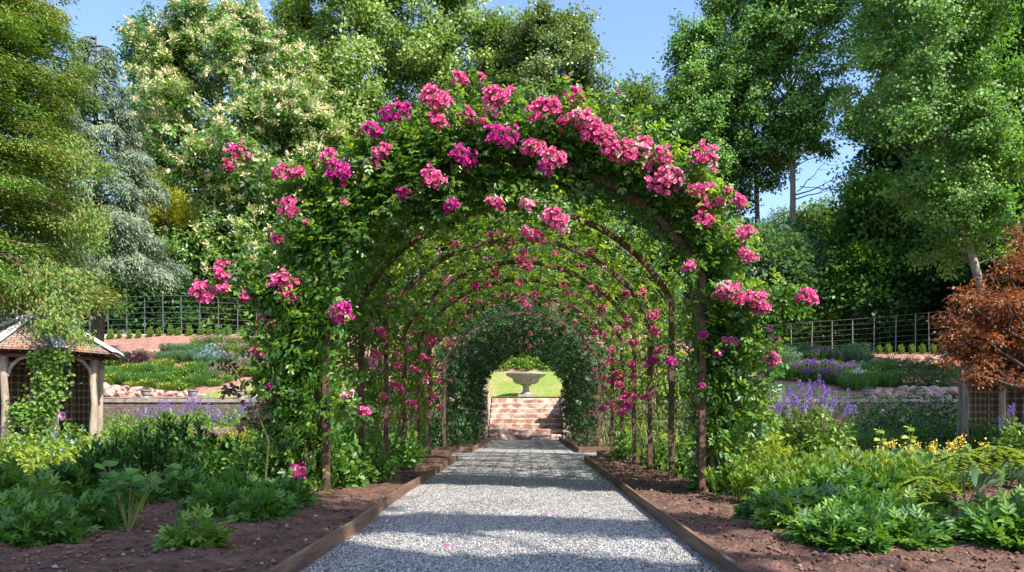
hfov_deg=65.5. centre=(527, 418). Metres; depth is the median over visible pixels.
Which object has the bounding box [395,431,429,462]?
garden shrub
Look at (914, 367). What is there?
tufted perennial
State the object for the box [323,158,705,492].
rose arch frame
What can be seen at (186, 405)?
flowering perennial
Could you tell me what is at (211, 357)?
tufted perennial
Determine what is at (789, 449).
upright shoots plant
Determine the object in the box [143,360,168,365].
tufted perennial
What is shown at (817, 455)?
clump plant
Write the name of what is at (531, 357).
garden shrub
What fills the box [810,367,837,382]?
tufted perennial
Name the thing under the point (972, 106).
poplar
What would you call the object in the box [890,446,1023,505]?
fern
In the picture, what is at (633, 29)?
sky
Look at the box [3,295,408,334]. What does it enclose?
rail fence
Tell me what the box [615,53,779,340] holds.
dark conifer
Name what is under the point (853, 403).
retaining wall
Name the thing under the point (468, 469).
fallen leaves
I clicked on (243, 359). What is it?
tufted perennial
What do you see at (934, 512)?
clump plant
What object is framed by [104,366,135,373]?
tufted perennial
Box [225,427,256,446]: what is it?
tufted perennial
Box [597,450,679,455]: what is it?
path edging
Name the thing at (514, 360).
garden shrub
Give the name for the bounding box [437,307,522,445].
climbing rose
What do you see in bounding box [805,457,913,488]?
upright shoots plant
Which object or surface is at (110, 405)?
retaining wall
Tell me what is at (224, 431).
tufted perennial
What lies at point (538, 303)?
woodland tree
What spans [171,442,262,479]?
upright shoots plant
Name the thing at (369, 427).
garden shrub
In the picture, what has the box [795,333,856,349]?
clipped hedge
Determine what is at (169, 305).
woodland tree
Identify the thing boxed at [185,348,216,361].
tufted perennial
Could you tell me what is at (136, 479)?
leafy sapling
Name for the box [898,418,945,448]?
flowering perennial
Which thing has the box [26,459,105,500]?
clump plant
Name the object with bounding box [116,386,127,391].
rock
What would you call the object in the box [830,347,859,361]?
tufted perennial
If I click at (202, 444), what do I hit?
garden shrub
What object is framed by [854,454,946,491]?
upright shoots plant
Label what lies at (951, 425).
flowering perennial
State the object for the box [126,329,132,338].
hedge plant
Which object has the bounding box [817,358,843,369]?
tufted perennial
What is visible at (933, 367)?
tufted perennial
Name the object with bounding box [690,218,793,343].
woodland tree
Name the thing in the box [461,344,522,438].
climbing rose
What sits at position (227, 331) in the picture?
hedge plant
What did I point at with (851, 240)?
woodland tree
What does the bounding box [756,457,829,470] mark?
upright shoots plant
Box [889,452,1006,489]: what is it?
broad leaf plant
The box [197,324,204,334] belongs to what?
hedge plant
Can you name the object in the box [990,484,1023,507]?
clump plant
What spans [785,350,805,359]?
tufted perennial
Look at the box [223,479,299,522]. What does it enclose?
clump plant
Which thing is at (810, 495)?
clump plant
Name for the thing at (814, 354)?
tufted perennial
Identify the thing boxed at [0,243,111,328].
woodland tree
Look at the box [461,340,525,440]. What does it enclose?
climbing rose
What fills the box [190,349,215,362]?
tufted perennial
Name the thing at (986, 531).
clump plant
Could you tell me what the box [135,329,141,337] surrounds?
hedge plant
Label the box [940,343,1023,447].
garden pavilion
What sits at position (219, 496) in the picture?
clump plant
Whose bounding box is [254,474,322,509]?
clump plant
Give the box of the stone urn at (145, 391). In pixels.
[140,386,151,397]
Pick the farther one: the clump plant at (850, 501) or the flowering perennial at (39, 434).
the flowering perennial at (39, 434)
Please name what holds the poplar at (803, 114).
on the ground at (123, 331)
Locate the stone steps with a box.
[489,398,561,439]
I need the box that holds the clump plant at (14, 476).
[0,454,65,499]
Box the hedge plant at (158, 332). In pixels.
[155,326,162,335]
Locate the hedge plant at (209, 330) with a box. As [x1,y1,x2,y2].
[206,326,212,334]
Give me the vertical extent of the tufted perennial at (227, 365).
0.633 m
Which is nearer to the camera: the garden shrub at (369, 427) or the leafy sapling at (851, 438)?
the leafy sapling at (851, 438)
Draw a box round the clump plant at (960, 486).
[927,463,973,493]
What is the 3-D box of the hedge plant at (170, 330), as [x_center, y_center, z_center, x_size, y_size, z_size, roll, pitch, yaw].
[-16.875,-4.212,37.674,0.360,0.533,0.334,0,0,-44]
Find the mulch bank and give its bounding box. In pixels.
[9,334,957,397]
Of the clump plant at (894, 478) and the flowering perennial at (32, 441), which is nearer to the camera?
the clump plant at (894, 478)
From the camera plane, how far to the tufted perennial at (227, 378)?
29.70 m
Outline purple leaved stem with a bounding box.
[209,344,273,480]
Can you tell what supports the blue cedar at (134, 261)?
on the mulch bank
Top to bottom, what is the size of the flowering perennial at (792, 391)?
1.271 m
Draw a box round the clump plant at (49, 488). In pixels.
[1,470,71,507]
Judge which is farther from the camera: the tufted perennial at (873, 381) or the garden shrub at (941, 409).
the tufted perennial at (873, 381)
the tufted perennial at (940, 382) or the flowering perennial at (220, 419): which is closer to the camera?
the flowering perennial at (220, 419)
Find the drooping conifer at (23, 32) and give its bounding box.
[0,0,135,349]
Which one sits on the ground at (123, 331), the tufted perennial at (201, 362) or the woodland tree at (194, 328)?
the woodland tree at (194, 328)
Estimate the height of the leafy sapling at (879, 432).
0.573 m
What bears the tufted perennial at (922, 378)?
on the mulch bank
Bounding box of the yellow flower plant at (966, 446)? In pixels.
[936,433,1009,481]
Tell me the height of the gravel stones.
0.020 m
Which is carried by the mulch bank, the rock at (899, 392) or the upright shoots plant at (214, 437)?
the rock at (899, 392)
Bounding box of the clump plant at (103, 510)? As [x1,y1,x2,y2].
[59,488,143,530]
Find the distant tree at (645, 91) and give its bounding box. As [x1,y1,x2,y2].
[590,68,664,228]
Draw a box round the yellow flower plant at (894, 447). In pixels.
[876,438,907,456]
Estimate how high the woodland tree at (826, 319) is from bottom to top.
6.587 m
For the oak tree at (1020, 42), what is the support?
on the ground at (123, 331)
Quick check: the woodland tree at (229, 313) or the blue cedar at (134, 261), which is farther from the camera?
the woodland tree at (229, 313)
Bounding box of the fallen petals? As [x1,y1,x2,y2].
[339,460,672,553]
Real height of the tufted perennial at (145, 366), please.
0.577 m
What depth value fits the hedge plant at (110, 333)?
36.83 m
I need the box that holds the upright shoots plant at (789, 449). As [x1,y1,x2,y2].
[743,446,798,461]
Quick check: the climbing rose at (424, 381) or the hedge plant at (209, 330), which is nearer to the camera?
the climbing rose at (424, 381)
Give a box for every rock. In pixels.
[103,388,115,396]
[114,391,124,396]
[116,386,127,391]
[125,387,142,394]
[155,390,163,394]
[163,392,173,398]
[873,389,880,395]
[877,391,891,398]
[892,391,904,394]
[896,385,909,391]
[898,393,906,398]
[921,392,932,397]
[928,385,944,391]
[936,390,946,394]
[939,392,951,398]
[947,388,957,394]
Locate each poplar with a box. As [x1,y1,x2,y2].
[640,11,772,211]
[667,0,829,343]
[693,0,858,227]
[818,0,1023,319]
[820,0,971,350]
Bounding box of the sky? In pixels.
[0,0,959,294]
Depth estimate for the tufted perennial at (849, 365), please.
31.68 m
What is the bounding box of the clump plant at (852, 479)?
[783,462,884,501]
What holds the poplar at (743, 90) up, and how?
on the ground at (123, 331)
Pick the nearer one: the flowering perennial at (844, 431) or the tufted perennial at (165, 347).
the flowering perennial at (844, 431)
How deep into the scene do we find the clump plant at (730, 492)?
6.97 m
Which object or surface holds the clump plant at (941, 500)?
on the soil bed at (738, 543)
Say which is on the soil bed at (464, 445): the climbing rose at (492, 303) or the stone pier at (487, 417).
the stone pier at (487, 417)
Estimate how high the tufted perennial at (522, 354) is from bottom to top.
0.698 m
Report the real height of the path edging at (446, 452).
0.112 m
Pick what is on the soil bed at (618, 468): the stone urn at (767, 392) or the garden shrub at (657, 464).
the garden shrub at (657, 464)
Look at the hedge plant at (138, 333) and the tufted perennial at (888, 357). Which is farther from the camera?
the hedge plant at (138, 333)
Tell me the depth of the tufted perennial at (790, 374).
30.79 m
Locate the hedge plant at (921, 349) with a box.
[918,343,925,353]
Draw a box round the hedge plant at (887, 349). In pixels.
[884,344,891,353]
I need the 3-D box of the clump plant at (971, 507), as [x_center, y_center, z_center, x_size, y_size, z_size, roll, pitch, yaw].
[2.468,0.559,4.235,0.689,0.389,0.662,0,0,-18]
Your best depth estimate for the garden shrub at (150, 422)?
17.06 m
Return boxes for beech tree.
[438,7,544,313]
[482,0,636,322]
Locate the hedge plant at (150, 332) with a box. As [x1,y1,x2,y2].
[146,325,153,336]
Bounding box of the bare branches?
[796,159,841,199]
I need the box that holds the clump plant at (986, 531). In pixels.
[938,495,1023,551]
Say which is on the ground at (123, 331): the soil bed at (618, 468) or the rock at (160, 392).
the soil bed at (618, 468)
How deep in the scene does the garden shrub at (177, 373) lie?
29.98 m
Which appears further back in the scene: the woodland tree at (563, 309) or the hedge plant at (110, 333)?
the woodland tree at (563, 309)
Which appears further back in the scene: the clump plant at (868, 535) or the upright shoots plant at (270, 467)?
the upright shoots plant at (270, 467)
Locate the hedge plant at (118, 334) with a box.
[116,330,121,337]
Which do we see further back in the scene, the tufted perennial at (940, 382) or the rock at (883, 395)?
the tufted perennial at (940, 382)
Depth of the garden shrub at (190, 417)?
16.99 m
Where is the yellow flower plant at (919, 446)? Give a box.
[905,441,932,452]
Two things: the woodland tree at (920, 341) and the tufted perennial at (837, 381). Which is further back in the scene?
the woodland tree at (920, 341)
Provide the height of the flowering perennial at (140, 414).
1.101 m
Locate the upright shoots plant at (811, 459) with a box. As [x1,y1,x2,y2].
[780,452,870,483]
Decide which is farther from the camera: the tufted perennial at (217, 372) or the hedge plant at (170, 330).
the hedge plant at (170, 330)
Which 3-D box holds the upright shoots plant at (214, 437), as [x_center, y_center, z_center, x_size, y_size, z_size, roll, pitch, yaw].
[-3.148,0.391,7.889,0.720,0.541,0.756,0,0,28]
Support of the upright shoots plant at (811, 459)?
on the soil bed at (738, 543)
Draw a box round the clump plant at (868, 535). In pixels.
[786,502,907,553]
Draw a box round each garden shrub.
[55,431,147,482]
[97,406,181,442]
[103,409,153,436]
[103,410,137,435]
[103,410,138,437]
[140,431,232,496]
[143,406,225,447]
[163,375,181,383]
[171,370,184,380]
[172,379,189,390]
[177,368,194,379]
[181,376,199,387]
[191,408,272,443]
[200,433,260,461]
[207,431,291,483]
[220,403,258,426]
[220,436,290,478]
[311,430,377,487]
[347,432,401,483]
[349,419,383,442]
[365,432,392,472]
[383,425,422,468]
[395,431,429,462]
[410,413,450,444]
[410,414,451,446]
[497,359,512,369]
[509,357,523,367]
[515,357,534,369]
[525,355,538,365]
[531,356,547,367]
[537,362,552,369]
[605,426,644,460]
[606,414,646,446]
[639,438,663,464]
[646,430,683,470]
[665,432,697,477]
[678,415,697,442]
[684,445,733,491]
[726,383,783,458]
[744,419,792,456]
[842,406,886,431]
[856,407,910,443]
[860,391,932,442]
[893,403,935,434]
[895,390,957,439]
[935,398,957,430]
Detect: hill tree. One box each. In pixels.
[729,214,780,228]
[760,204,822,227]
[802,194,838,217]
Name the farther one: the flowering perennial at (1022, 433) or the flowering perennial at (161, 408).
the flowering perennial at (161, 408)
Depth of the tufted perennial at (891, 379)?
29.59 m
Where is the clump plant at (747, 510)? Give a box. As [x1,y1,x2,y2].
[730,482,797,519]
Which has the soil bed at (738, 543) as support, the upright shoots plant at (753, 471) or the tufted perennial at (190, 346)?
the upright shoots plant at (753, 471)
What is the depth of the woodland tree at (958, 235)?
49.22 m
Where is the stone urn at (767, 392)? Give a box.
[766,387,775,398]
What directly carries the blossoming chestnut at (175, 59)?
on the ground at (123, 331)
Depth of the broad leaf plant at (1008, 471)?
7.70 m
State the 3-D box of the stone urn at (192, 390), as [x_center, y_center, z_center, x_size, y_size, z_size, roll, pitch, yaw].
[-11.625,-0.931,27.699,0.417,0.453,0.443,0,0,-12]
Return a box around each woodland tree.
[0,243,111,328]
[79,197,128,333]
[102,214,209,333]
[110,0,167,164]
[180,228,233,333]
[183,246,269,333]
[341,224,410,332]
[396,239,487,334]
[439,251,529,332]
[482,261,572,320]
[520,190,620,334]
[593,233,685,334]
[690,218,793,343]
[740,216,839,346]
[757,285,824,347]
[777,197,837,250]
[789,250,860,347]
[810,161,907,345]
[823,90,962,253]
[833,238,949,352]
[881,238,962,352]
[914,248,995,351]
[942,0,1023,347]
[944,0,970,256]
[998,3,1023,311]
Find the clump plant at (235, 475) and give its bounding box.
[202,464,261,492]
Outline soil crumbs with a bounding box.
[0,460,1023,571]
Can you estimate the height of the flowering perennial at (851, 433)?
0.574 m
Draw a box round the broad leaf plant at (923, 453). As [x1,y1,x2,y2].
[909,448,1016,483]
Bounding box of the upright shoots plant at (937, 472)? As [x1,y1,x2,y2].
[863,456,961,496]
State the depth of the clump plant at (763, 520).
4.72 m
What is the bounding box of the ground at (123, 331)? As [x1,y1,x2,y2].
[3,293,1017,481]
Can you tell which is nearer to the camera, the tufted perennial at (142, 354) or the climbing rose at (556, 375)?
the climbing rose at (556, 375)
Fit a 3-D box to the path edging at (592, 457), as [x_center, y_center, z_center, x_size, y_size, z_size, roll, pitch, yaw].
[2.082,0.659,13.320,2.233,0.083,0.022,0,0,0]
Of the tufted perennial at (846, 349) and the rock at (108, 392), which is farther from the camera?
the tufted perennial at (846, 349)
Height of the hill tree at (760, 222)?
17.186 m
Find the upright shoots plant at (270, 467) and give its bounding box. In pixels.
[228,444,290,481]
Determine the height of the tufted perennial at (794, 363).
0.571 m
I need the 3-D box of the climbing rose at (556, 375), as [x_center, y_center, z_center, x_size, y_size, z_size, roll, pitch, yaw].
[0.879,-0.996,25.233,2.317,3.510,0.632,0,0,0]
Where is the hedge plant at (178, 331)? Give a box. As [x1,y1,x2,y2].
[175,326,180,334]
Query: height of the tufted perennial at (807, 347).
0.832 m
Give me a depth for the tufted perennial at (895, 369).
31.87 m
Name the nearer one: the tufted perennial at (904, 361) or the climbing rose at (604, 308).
the climbing rose at (604, 308)
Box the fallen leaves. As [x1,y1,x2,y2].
[328,460,704,568]
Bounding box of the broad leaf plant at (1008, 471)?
[969,448,1023,484]
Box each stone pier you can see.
[479,391,490,437]
[560,392,571,437]
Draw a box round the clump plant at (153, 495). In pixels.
[84,463,173,508]
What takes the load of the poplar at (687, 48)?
on the ground at (123, 331)
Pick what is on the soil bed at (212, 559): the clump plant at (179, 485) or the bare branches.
the clump plant at (179, 485)
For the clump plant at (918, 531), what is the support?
on the soil bed at (738, 543)
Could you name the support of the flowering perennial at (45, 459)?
on the soil bed at (212, 559)
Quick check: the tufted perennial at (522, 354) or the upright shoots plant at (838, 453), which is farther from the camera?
the tufted perennial at (522, 354)
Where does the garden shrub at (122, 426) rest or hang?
on the soil bed at (464, 445)
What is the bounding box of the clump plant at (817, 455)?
[762,453,828,469]
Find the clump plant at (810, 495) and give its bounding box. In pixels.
[757,479,854,528]
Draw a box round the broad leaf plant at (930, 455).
[877,448,973,470]
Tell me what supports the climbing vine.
attached to the garden pavilion at (83, 404)
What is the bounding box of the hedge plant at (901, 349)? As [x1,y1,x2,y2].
[898,344,904,353]
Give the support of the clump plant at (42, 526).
on the soil bed at (212, 559)
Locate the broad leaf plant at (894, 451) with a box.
[825,446,904,459]
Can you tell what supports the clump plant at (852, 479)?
on the soil bed at (738, 543)
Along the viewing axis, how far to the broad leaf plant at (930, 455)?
7.55 m
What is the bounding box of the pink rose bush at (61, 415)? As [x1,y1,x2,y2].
[45,409,80,447]
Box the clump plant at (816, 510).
[781,497,857,548]
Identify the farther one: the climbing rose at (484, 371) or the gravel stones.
the climbing rose at (484, 371)
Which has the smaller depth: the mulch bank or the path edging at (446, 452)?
the path edging at (446, 452)
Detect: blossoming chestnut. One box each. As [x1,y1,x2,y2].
[83,0,348,333]
[206,73,351,286]
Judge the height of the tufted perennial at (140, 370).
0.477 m
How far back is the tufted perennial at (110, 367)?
30.42 m
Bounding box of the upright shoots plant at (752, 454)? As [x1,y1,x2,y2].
[722,450,800,476]
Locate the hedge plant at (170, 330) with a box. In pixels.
[167,325,174,334]
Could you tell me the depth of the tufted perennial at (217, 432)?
16.30 m
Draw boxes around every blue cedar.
[0,0,109,364]
[8,35,193,361]
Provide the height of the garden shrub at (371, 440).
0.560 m
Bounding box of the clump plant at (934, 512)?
[898,498,961,529]
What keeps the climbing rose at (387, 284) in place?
attached to the rose arch frame
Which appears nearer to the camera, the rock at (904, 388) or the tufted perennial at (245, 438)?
the tufted perennial at (245, 438)
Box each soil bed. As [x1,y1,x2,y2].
[0,476,416,571]
[63,437,486,450]
[157,457,450,477]
[421,453,441,455]
[563,438,975,450]
[591,457,692,477]
[620,476,1023,571]
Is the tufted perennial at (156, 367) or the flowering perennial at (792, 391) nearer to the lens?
the flowering perennial at (792, 391)
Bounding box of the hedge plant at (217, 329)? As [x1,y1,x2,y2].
[215,326,220,334]
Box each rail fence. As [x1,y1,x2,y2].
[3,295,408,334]
[763,310,973,352]
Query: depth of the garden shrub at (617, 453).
12.63 m
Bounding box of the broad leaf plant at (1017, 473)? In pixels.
[939,449,1023,487]
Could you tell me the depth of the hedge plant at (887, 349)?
37.55 m
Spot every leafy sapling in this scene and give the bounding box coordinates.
[94,460,180,532]
[842,397,868,424]
[848,436,860,452]
[859,396,883,426]
[873,427,887,449]
[901,426,916,455]
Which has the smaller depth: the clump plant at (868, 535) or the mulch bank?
the clump plant at (868, 535)
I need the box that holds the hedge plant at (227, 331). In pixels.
[225,325,231,334]
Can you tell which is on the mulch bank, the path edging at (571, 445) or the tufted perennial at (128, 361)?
the tufted perennial at (128, 361)
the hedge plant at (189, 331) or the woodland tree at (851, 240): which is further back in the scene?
the woodland tree at (851, 240)
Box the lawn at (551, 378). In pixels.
[197,370,861,397]
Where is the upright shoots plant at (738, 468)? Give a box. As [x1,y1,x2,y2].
[701,452,803,501]
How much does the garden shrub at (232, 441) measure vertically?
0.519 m
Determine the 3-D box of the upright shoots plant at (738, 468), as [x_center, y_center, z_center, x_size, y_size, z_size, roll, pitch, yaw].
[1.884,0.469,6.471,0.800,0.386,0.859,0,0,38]
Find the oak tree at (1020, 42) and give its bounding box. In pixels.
[1016,9,1023,45]
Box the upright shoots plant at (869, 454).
[826,449,933,479]
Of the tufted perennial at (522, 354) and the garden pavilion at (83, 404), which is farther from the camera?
the tufted perennial at (522, 354)
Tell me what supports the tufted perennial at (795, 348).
on the mulch bank
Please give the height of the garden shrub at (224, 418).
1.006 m
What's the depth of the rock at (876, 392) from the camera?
28.32 m
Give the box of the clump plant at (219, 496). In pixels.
[174,474,246,519]
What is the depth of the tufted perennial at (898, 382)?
29.93 m
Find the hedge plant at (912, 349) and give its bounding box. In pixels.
[908,343,915,353]
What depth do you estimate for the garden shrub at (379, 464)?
8.23 m
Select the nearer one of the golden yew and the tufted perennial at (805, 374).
the tufted perennial at (805, 374)
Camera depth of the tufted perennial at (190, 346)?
33.60 m
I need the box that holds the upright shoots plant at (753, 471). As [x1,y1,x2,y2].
[737,461,839,495]
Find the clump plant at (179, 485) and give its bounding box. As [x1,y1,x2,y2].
[148,466,210,500]
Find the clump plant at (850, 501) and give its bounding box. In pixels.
[815,484,911,524]
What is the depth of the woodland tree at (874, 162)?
48.72 m
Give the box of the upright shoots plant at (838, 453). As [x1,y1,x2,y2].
[818,447,892,466]
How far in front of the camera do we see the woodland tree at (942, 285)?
43.55 m
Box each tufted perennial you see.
[103,359,124,366]
[104,364,122,373]
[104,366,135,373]
[104,371,128,382]
[104,376,115,384]
[115,370,140,382]
[120,371,150,381]
[121,363,142,369]
[121,380,147,388]
[125,357,134,363]
[129,366,149,373]
[131,358,143,364]
[133,349,148,358]
[137,362,168,373]
[138,377,163,387]
[139,355,150,362]
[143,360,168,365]
[143,371,175,382]
[149,364,180,374]
[151,357,179,366]
[154,350,179,361]
[154,381,179,390]
[158,342,185,352]
[166,349,182,360]
[173,366,190,373]
[176,349,199,361]
[180,360,199,367]
[181,341,209,351]
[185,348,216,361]
[185,365,206,373]
[185,373,213,385]
[187,424,229,443]
[189,335,222,346]
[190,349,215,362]
[190,360,217,369]
[194,343,227,354]
[194,370,219,378]
[201,333,230,343]
[201,366,232,377]
[203,424,243,439]
[205,350,236,362]
[206,341,235,353]
[206,362,237,371]
[206,378,224,385]
[213,336,241,345]
[213,350,236,361]
[216,361,245,371]
[216,374,234,381]
[218,427,249,446]
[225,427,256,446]
[226,342,249,353]
[229,356,252,366]
[233,359,249,367]
[234,336,254,347]
[235,365,253,375]
[244,366,260,375]
[517,348,529,357]
[758,344,795,355]
[761,362,793,376]
[766,350,802,365]
[774,365,800,379]
[781,362,805,370]
[782,341,817,355]
[784,345,806,354]
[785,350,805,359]
[794,358,826,369]
[794,367,818,380]
[798,345,826,356]
[802,347,831,361]
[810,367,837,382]
[813,346,839,359]
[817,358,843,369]
[822,370,846,383]
[826,363,847,371]
[827,351,848,362]
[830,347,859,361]
[832,371,862,386]
[837,345,867,352]
[837,361,861,372]
[837,374,871,389]
[843,346,875,362]
[844,341,873,353]
[844,367,868,375]
[845,372,878,386]
[846,360,865,371]
[862,362,883,372]
[864,358,899,373]
[865,370,900,386]
[878,352,905,367]
[884,366,906,385]
[885,361,909,377]
[893,368,921,386]
[898,352,921,367]
[903,359,928,374]
[907,369,935,385]
[916,353,940,368]
[920,358,943,374]
[920,367,956,386]
[936,365,957,386]
[941,363,957,376]
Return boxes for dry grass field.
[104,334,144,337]
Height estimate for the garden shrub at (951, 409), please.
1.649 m
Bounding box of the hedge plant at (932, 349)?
[929,345,936,353]
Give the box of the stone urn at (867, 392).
[862,386,873,398]
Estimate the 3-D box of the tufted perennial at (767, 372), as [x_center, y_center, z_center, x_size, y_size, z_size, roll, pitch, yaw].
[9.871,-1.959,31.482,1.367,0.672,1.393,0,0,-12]
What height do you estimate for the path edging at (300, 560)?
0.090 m
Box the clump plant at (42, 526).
[0,495,102,547]
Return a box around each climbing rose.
[188,65,532,495]
[333,193,529,471]
[365,223,527,458]
[389,245,522,463]
[400,266,529,452]
[413,284,526,450]
[431,299,525,446]
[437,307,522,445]
[446,320,524,443]
[453,335,523,441]
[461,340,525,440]
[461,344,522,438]
[505,71,818,494]
[507,192,696,477]
[514,216,676,469]
[516,244,655,462]
[518,275,631,449]
[519,268,639,456]
[519,298,618,446]
[521,328,597,443]
[522,311,610,445]
[522,336,596,440]
[522,344,585,439]
[524,350,581,438]
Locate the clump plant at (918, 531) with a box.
[854,502,958,551]
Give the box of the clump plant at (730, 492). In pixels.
[722,484,748,497]
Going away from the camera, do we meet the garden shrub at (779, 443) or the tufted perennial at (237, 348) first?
the garden shrub at (779, 443)
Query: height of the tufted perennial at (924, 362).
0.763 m
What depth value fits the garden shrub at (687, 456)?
8.82 m
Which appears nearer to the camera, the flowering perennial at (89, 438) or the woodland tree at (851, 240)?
the flowering perennial at (89, 438)
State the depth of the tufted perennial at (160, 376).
29.18 m
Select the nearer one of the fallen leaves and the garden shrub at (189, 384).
the fallen leaves
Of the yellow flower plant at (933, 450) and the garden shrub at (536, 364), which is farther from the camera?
the garden shrub at (536, 364)
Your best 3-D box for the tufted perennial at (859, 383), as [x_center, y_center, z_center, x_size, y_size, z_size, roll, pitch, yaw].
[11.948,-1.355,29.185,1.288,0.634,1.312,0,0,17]
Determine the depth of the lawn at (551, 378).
31.39 m
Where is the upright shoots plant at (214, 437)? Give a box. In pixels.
[165,431,252,465]
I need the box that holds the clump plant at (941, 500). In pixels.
[908,482,961,510]
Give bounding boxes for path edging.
[265,456,457,571]
[356,450,451,455]
[379,447,469,452]
[420,456,454,457]
[471,436,491,452]
[559,437,578,452]
[579,447,645,452]
[584,455,749,571]
[587,456,645,458]
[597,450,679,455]
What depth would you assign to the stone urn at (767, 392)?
27.58 m
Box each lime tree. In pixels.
[231,0,460,253]
[236,0,350,212]
[354,0,525,334]
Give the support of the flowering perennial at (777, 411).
on the soil bed at (618, 468)
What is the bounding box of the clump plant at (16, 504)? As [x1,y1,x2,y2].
[0,486,57,523]
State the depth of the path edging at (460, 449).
16.40 m
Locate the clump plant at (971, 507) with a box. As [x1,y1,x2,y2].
[935,487,1023,548]
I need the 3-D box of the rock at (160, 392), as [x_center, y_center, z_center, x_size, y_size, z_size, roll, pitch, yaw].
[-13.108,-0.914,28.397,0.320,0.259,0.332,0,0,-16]
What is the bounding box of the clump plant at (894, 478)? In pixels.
[856,459,931,500]
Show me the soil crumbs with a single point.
(274, 561)
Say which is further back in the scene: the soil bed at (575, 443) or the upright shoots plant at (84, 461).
the soil bed at (575, 443)
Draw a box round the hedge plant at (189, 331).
[185,325,193,334]
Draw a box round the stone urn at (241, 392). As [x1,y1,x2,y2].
[235,387,244,397]
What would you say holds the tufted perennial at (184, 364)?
on the mulch bank
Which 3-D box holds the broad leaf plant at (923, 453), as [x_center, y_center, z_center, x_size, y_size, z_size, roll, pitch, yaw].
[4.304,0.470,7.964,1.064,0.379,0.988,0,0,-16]
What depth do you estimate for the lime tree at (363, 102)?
51.32 m
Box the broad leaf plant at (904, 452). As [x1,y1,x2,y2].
[848,447,929,461]
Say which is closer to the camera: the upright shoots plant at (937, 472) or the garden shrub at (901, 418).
the upright shoots plant at (937, 472)
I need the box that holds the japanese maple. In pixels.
[921,220,1023,397]
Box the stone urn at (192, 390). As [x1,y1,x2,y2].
[187,386,198,397]
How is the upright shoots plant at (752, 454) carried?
on the soil bed at (738, 543)
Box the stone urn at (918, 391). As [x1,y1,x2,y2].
[911,386,922,397]
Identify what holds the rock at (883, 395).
on the mulch bank
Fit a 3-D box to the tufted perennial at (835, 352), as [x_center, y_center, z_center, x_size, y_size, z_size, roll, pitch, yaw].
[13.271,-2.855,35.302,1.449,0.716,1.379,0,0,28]
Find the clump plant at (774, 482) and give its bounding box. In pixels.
[741,467,802,505]
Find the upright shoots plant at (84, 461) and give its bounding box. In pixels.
[43,450,119,489]
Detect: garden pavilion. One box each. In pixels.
[0,301,123,449]
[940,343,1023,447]
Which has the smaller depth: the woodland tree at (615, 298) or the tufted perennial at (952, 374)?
the tufted perennial at (952, 374)
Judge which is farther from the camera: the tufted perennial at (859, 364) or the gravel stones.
the tufted perennial at (859, 364)
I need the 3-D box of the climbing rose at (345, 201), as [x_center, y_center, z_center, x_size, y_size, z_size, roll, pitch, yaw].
[-1.416,-1.166,8.518,2.962,3.834,3.903,0,0,0]
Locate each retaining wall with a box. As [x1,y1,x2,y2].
[103,398,478,436]
[574,398,957,437]
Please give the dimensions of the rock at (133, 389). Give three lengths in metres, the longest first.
0.768 x 0.509 x 0.316 m
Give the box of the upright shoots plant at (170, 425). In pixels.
[101,411,226,483]
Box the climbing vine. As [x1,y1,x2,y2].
[2,344,81,435]
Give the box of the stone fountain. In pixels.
[506,372,545,396]
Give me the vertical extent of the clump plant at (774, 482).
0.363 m
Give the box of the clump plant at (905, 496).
[874,483,940,509]
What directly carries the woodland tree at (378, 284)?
on the ground at (123, 331)
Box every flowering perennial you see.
[0,423,75,462]
[0,428,54,477]
[0,437,21,454]
[4,433,51,447]
[17,434,81,479]
[42,422,109,459]
[65,426,120,456]
[92,433,155,470]
[130,404,156,432]
[147,397,185,434]
[179,392,217,428]
[209,409,234,427]
[231,395,272,448]
[765,395,791,433]
[768,383,834,456]
[771,374,859,461]
[828,423,857,444]
[833,425,865,448]
[850,421,870,442]
[851,425,895,449]
[866,425,907,448]
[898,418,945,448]
[913,412,956,446]
[936,412,957,442]
[958,411,1021,449]
[983,414,1023,452]
[992,403,1023,454]
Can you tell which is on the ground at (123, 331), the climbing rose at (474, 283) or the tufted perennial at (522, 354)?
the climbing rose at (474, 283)
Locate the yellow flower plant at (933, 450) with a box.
[925,438,959,456]
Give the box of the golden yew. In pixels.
[113,169,208,331]
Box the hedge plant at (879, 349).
[876,345,882,353]
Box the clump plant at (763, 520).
[748,494,804,531]
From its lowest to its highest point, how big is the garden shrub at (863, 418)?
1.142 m
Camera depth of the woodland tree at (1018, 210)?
37.96 m
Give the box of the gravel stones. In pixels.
[302,464,720,571]
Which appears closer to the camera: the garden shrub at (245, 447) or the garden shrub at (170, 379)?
the garden shrub at (245, 447)
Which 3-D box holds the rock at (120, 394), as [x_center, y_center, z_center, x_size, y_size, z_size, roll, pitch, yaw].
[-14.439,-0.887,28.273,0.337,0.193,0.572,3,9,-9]
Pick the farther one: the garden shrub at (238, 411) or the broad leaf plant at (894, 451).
the garden shrub at (238, 411)
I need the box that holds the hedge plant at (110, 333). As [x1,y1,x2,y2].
[106,328,114,338]
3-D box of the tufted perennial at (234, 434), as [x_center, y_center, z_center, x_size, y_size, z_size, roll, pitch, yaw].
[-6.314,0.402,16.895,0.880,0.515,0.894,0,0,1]
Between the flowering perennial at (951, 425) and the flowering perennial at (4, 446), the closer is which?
the flowering perennial at (4, 446)
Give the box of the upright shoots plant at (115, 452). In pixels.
[84,421,198,483]
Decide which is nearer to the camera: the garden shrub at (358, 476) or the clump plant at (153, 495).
the clump plant at (153, 495)
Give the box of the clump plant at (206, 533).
[148,502,235,550]

